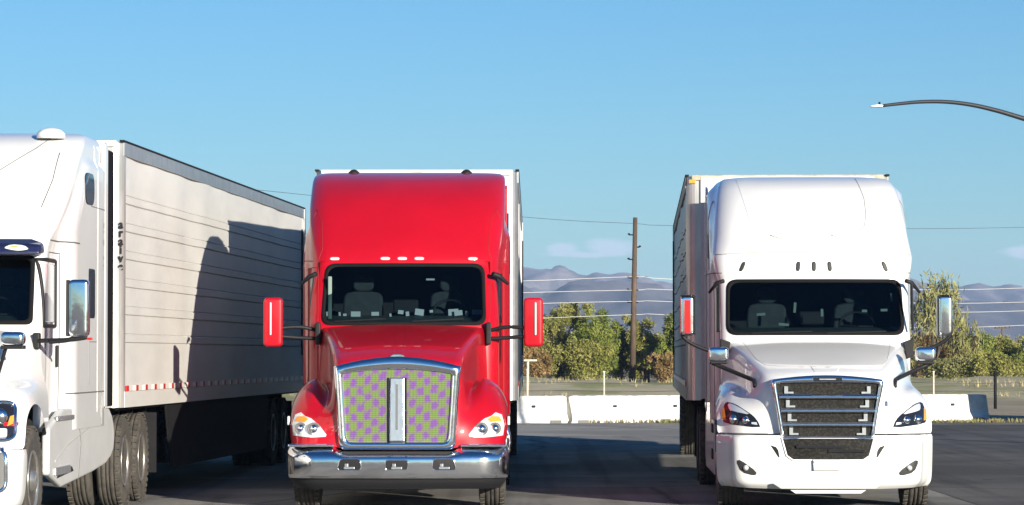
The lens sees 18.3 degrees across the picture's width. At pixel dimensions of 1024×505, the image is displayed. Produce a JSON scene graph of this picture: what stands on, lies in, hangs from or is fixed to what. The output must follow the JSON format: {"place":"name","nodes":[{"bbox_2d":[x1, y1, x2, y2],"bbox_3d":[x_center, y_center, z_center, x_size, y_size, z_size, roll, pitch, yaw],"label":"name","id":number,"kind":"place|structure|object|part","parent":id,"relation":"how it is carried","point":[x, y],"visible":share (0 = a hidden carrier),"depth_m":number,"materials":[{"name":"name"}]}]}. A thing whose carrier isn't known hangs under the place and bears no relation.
{"place":"outdoors","nodes":[
{"label":"outdoors","id":0,"kind":"place"},
{"bbox_2d":[0,0,1023,286],"label":"sky","id":1,"kind":"structure","parent":0,"point":[603,110],"materials":[{"name":"blue"}]},
{"bbox_2d":[41,423,1023,504],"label":"parking lot","id":2,"kind":"structure","parent":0,"point":[603,470],"depth_m":41.17,"materials":[{"name":"grey asphalt"}]},
{"bbox_2d":[0,128,156,504],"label":"semi tractor","id":3,"kind":"object","parent":2,"relation":"on","point":[60,425],"visible":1,"depth_m":32.30,"materials":[{"name":"white paint"}]},
{"bbox_3d":[-4.654,0.405,31.723,0.061,0.580,0.620,0,-2,2],"label":"side window","id":4,"kind":"part","parent":3,"relation":"part of","materials":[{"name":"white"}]},
{"bbox_3d":[-4.458,-0.667,33.383,0.049,0.330,0.560,0,-2,2],"label":"porthole window","id":5,"kind":"part","parent":3,"relation":"part of","materials":[{"name":"black"}]},
{"bbox_3d":[-4.451,0.433,33.518,0.036,0.520,0.400,0,-2,2],"label":"sleeper window","id":6,"kind":"part","parent":3,"relation":"part of","materials":[{"name":"black glass"}]},
{"bbox_2d":[96,140,305,467],"bbox_3d":[-5.198,1.068,43.857,2.684,4.130,16.655,0,-2,3],"label":"semi trailer","id":7,"kind":"object","parent":2,"relation":"on","point":[206,263],"visible":0.6,"depth_m":41.53,"materials":[{"name":"metal"}]},
{"bbox_2d":[263,169,542,504],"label":"semi tractor","id":8,"kind":"object","parent":2,"relation":"on","point":[406,327],"visible":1,"depth_m":36.79,"materials":[{"name":"red paint"}]},
{"bbox_3d":[-2.341,0.530,37.479,0.100,0.580,0.652,0,-2,-2],"label":"side window","id":9,"kind":"part","parent":8,"relation":"part of","materials":[{"name":"black glass"}]},
{"bbox_3d":[-0.182,0.530,37.479,0.100,0.580,0.652,0,-2,2],"label":"side window","id":10,"kind":"part","parent":8,"relation":"part of","materials":[{"name":"black glass"}]},
{"bbox_3d":[-0.034,0.062,38.818,0.036,0.400,0.500,0,-2,0],"label":"sleeper window","id":11,"kind":"part","parent":8,"relation":"part of","materials":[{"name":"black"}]},
{"bbox_2d":[315,169,522,454],"bbox_3d":[-1.186,1.240,49.243,2.684,4.130,16.205,0,-2,0],"label":"semi trailer","id":12,"kind":"object","parent":2,"relation":"on","point":[512,184],"visible":0.12,"depth_m":41.26,"materials":[{"name":"metal"}]},
{"bbox_2d":[517,423,678,435],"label":"worn apron","id":13,"kind":"object","parent":2,"relation":"on","point":[597,429],"depth_m":72.14,"materials":[{"name":"concrete"}]},
{"bbox_2d":[517,396,568,422],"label":"concrete barrier","id":14,"kind":"object","parent":13,"relation":"on","point":[541,409],"visible":0.46,"depth_m":78.98,"materials":[{"name":"white concrete"}]},
{"bbox_2d":[673,174,889,454],"bbox_3d":[3.915,1.273,49.335,2.684,4.069,16.205,0,-2,2],"label":"semi trailer","id":15,"kind":"object","parent":2,"relation":"on","point":[689,279],"visible":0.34,"depth_m":41.41,"materials":[{"name":"paint"}]},
{"bbox_2d":[680,177,952,504],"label":"semi tractor","id":16,"kind":"object","parent":2,"relation":"on","point":[808,348],"visible":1,"depth_m":37.04,"materials":[{"name":"white paint"}]},
{"bbox_3d":[2.457,0.676,37.688,0.063,0.540,0.590,0,-2,2],"label":"side window","id":17,"kind":"part","parent":16,"relation":"part of","materials":[{"name":"black glass"}]},
{"bbox_2d":[929,424,1023,504],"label":"worn lane","id":18,"kind":"structure","parent":2,"relation":"on","point":[980,464],"depth_m":50.17,"materials":[{"name":"grey asphalt"}]},
{"bbox_2d":[282,376,1023,399],"bbox_3d":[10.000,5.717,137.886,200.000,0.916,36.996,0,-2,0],"label":"earth bank","id":19,"kind":"structure","parent":0,"point":[616,387],"depth_m":128.69,"materials":[{"name":"plant"}]},
{"bbox_2d":[524,359,536,395],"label":"sign post","id":20,"kind":"object","parent":19,"relation":"on","point":[527,366],"visible":0.72,"depth_m":120.88,"materials":[{"name":"white metal"}]},
{"bbox_2d":[286,359,1023,416],"bbox_3d":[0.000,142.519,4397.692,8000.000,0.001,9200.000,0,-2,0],"label":"ground","id":21,"kind":"structure","parent":0,"point":[1010,408],"depth_m":104.32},
{"bbox_2d":[523,347,554,377],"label":"dry shrub","id":22,"kind":"object","parent":21,"relation":"on","point":[543,363],"visible":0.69,"depth_m":185.45,"materials":[{"name":"brown plant"}]},
{"bbox_2d":[523,317,565,377],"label":"tamarisk tree","id":23,"kind":"object","parent":21,"relation":"on","point":[551,333],"visible":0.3,"depth_m":192.66,"materials":[{"name":"green plant"}]},
{"bbox_2d":[543,302,595,379],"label":"tamarisk tree","id":24,"kind":"object","parent":21,"relation":"on","point":[568,314],"visible":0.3,"depth_m":195.76,"materials":[{"name":"green plant"}]},
{"bbox_2d":[550,338,615,379],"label":"tamarisk shrub","id":25,"kind":"object","parent":21,"relation":"on","point":[581,356],"visible":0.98,"depth_m":185.22,"materials":[{"name":"green plant"}]},
{"bbox_2d":[568,306,623,379],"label":"tamarisk tree","id":26,"kind":"object","parent":21,"relation":"on","point":[605,332],"visible":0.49,"depth_m":190.52,"materials":[{"name":"green plant"}]},
{"bbox_2d":[609,326,630,379],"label":"tamarisk tree","id":27,"kind":"object","parent":21,"relation":"on","point":[622,362],"visible":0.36,"depth_m":194.46,"materials":[{"name":"green plant"}]},
{"bbox_2d":[627,217,640,381],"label":"utility pole","id":28,"kind":"object","parent":21,"relation":"on","point":[633,290],"visible":0.98,"depth_m":189.88,"materials":[{"name":"paint"}]},
{"bbox_2d":[260,190,1020,228],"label":"overhead wire","id":29,"kind":"object","parent":28,"relation":"attached to","point":[672,225],"visible":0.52,"depth_m":191.65,"materials":[{"name":"grey"}]},
{"bbox_2d":[523,289,1014,303],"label":"overhead wire","id":30,"kind":"object","parent":28,"relation":"attached to","point":[666,289],"visible":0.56,"depth_m":189.11,"materials":[{"name":"white"}]},
{"bbox_2d":[529,277,1012,289],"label":"overhead wire","id":31,"kind":"object","parent":28,"relation":"attached to","point":[662,278],"visible":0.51,"depth_m":190.41,"materials":[{"name":"white"}]},
{"bbox_2d":[543,301,1007,311],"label":"overhead wire","id":32,"kind":"object","parent":28,"relation":"attached to","point":[670,301],"visible":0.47,"depth_m":189.64,"materials":[{"name":"white"}]},
{"bbox_2d":[551,314,1022,327],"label":"overhead wire","id":33,"kind":"object","parent":28,"relation":"attached to","point":[664,314],"visible":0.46,"depth_m":190.26,"materials":[{"name":"white"}]},
{"bbox_2d":[622,314,671,381],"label":"tamarisk tree","id":34,"kind":"object","parent":21,"relation":"on","point":[647,342],"visible":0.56,"depth_m":192.61,"materials":[{"name":"green plant"}]},
{"bbox_2d":[646,350,672,382],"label":"dry shrub","id":35,"kind":"object","parent":21,"relation":"on","point":[663,367],"visible":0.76,"depth_m":186.40,"materials":[{"name":"brown plant"}]},
{"bbox_2d":[654,312,672,382],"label":"tamarisk tree","id":36,"kind":"object","parent":21,"relation":"on","point":[665,344],"visible":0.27,"depth_m":189.88,"materials":[{"name":"green plant"}]},
{"bbox_2d":[526,369,999,395],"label":"wire fence","id":37,"kind":"object","parent":21,"relation":"on","point":[527,374],"visible":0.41,"depth_m":117.89,"materials":[{"name":"grey metal"}]},
{"bbox_2d":[910,334,957,377],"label":"desert bush","id":38,"kind":"object","parent":21,"relation":"on","point":[942,354],"visible":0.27,"depth_m":189.50,"materials":[{"name":"green plant"}]},
{"bbox_2d":[910,269,972,376],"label":"palo verde","id":39,"kind":"object","parent":21,"relation":"on","point":[928,318],"visible":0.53,"depth_m":184.60,"materials":[{"name":"green plant"}]},
{"bbox_2d":[919,356,983,378],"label":"desert bush","id":40,"kind":"object","parent":21,"relation":"on","point":[951,368],"visible":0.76,"depth_m":181.89,"materials":[{"name":"green plant"}]},
{"bbox_2d":[942,343,976,357],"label":"desert bush","id":41,"kind":"object","parent":21,"relation":"on","point":[961,350],"visible":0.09,"depth_m":191.58,"materials":[{"name":"green plant"}]},
{"bbox_2d":[941,307,984,357],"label":"palo verde","id":42,"kind":"object","parent":21,"relation":"on","point":[963,347],"visible":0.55,"depth_m":187.73,"materials":[{"name":"green plant"}]},
{"bbox_2d":[965,332,1005,355],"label":"desert bush","id":43,"kind":"object","parent":21,"relation":"on","point":[987,346],"visible":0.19,"depth_m":199.49,"materials":[{"name":"green plant"}]},
{"bbox_2d":[963,352,1023,376],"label":"desert bush","id":44,"kind":"object","parent":21,"relation":"on","point":[1002,365],"visible":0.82,"depth_m":181.15,"materials":[{"name":"green plant"}]},
{"bbox_2d":[993,371,996,408],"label":"bollard post","id":45,"kind":"object","parent":21,"relation":"on","point":[995,389],"visible":1,"depth_m":99.87,"materials":[{"name":"metal"}]},
{"bbox_2d":[994,326,1009,336],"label":"utility pole","id":46,"kind":"object","parent":21,"relation":"on","point":[1001,328],"visible":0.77,"depth_m":449.70,"materials":[{"name":"paint"}]},
{"bbox_2d":[991,334,1023,357],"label":"desert bush","id":47,"kind":"object","parent":21,"relation":"on","point":[1006,345],"visible":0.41,"depth_m":203.36,"materials":[{"name":"green plant"}]},
{"bbox_2d":[1011,340,1023,375],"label":"desert bush","id":48,"kind":"object","parent":21,"relation":"on","point":[1019,352],"visible":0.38,"depth_m":199.75,"materials":[{"name":"green plant"}]},
{"bbox_2d":[523,279,1023,355],"bbox_3d":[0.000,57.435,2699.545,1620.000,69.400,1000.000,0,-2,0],"label":"foothills","id":49,"kind":"structure","parent":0,"point":[650,297],"depth_m":2574.74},
{"bbox_2d":[523,265,1023,304],"bbox_3d":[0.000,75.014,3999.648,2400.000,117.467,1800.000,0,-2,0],"label":"mountains","id":50,"kind":"structure","parent":0,"point":[553,275],"depth_m":3912.20,"materials":[{"name":"stone"}]},
{"bbox_2d":[627,417,1023,422],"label":"shoulder","id":51,"kind":"object","parent":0,"point":[1014,418],"depth_m":80.52},
{"bbox_2d":[567,395,679,422],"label":"concrete barrier","id":52,"kind":"object","parent":51,"relation":"on","point":[587,409],"visible":0.82,"depth_m":79.45,"materials":[{"name":"white concrete"}]},
{"bbox_2d":[568,417,1023,422],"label":"roadside weeds","id":53,"kind":"object","parent":51,"relation":"on","point":[992,420],"visible":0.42,"depth_m":79.20,"materials":[{"name":"plant"}]},
{"bbox_2d":[922,394,989,419],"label":"concrete barrier","id":54,"kind":"object","parent":51,"relation":"on","point":[956,406],"visible":0.47,"depth_m":82.10,"materials":[{"name":"white concrete"}]},
{"bbox_2d":[870,100,1023,120],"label":"street lamp","id":55,"kind":"object","parent":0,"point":[997,110],"visible":1,"depth_m":60.09,"materials":[{"name":"grey metal"}]}
]}

